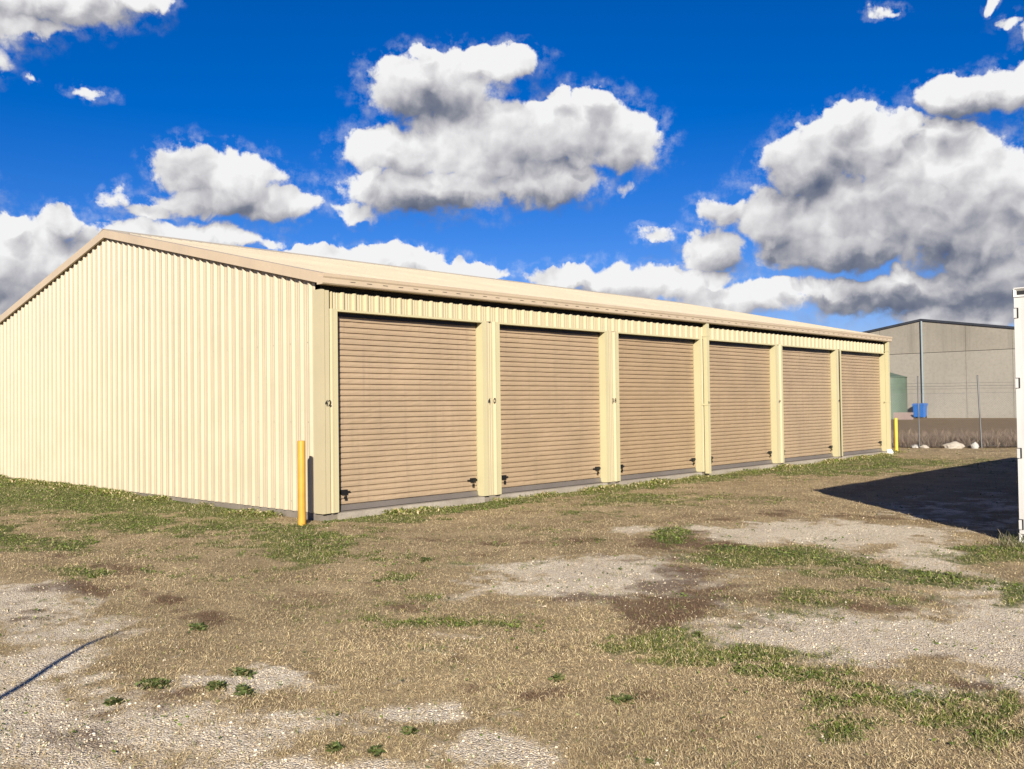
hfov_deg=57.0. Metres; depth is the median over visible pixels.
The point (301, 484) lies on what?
bollard
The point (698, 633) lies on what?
weed clump
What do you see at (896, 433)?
bollard
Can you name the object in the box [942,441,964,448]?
rock
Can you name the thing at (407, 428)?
roller door
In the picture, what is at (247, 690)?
weed clump
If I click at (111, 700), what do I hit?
weed clump
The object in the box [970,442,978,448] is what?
rock
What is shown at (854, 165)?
sky
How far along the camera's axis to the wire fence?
31.24 m
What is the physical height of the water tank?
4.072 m
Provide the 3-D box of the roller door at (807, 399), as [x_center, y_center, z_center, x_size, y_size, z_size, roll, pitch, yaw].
[7.652,0.501,24.528,0.092,2.880,3.011,-2,-2,43]
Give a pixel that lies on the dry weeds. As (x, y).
(987, 440)
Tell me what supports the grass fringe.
on the ground at (774, 530)
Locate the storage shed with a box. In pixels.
[0,229,893,520]
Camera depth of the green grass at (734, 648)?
7.95 m
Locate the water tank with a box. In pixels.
[890,373,907,418]
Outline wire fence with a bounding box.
[891,375,1016,447]
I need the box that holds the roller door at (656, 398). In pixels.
[618,337,696,479]
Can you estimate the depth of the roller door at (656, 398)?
19.59 m
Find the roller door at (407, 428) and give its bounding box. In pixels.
[337,316,478,510]
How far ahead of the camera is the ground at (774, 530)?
7.09 m
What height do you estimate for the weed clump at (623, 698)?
0.040 m
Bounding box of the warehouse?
[863,319,1016,417]
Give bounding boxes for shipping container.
[1012,287,1023,542]
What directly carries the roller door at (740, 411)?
in the storage shed
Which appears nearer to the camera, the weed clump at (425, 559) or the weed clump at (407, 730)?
the weed clump at (407, 730)
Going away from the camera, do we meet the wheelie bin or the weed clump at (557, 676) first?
the weed clump at (557, 676)
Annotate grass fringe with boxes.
[983,528,1023,548]
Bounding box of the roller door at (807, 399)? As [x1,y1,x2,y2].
[782,349,832,461]
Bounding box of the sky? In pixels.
[0,0,1023,331]
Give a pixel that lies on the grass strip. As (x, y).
(114, 492)
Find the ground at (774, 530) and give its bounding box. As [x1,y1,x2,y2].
[0,418,1023,768]
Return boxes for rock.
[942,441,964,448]
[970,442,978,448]
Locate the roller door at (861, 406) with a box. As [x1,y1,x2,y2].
[841,353,881,454]
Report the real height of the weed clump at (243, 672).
0.046 m
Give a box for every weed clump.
[103,696,130,705]
[126,677,171,690]
[186,621,208,632]
[204,680,232,693]
[228,667,258,678]
[232,682,258,699]
[325,740,344,752]
[366,744,385,758]
[399,725,419,734]
[418,557,438,561]
[547,673,564,681]
[606,693,637,704]
[691,630,712,637]
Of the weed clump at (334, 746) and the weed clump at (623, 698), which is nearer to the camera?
the weed clump at (334, 746)
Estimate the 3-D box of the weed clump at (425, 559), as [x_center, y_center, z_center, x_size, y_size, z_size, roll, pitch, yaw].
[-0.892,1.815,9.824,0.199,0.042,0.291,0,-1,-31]
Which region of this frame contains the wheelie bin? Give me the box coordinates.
[912,403,927,417]
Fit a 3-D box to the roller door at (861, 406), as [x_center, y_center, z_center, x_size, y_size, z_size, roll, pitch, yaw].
[9.949,0.526,26.973,0.092,2.880,2.971,-2,-2,43]
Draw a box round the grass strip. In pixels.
[0,450,908,516]
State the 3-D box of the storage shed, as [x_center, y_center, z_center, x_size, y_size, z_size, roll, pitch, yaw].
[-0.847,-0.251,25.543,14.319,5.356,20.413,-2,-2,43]
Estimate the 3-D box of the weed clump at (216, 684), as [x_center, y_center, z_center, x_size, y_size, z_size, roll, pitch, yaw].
[-1.680,1.710,5.382,0.215,0.045,0.182,-1,-1,18]
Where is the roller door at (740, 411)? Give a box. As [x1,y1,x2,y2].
[709,344,772,469]
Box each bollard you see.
[297,441,305,525]
[894,418,897,450]
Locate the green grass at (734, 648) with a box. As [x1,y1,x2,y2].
[0,446,1023,768]
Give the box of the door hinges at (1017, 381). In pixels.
[1014,308,1023,529]
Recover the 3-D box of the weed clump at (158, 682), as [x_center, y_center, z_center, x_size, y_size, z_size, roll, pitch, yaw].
[-2.078,1.720,5.450,0.266,0.042,0.225,-2,-2,43]
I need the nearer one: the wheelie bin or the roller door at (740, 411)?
the roller door at (740, 411)
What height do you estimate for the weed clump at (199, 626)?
0.043 m
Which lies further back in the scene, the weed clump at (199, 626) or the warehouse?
the warehouse
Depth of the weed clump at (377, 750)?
4.32 m
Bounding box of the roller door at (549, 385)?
[500,328,601,492]
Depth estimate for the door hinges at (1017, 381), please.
10.49 m
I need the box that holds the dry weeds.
[891,425,1016,447]
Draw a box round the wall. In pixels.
[891,412,912,419]
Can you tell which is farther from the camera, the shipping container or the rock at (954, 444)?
the rock at (954, 444)
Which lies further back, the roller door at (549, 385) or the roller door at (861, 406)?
the roller door at (861, 406)

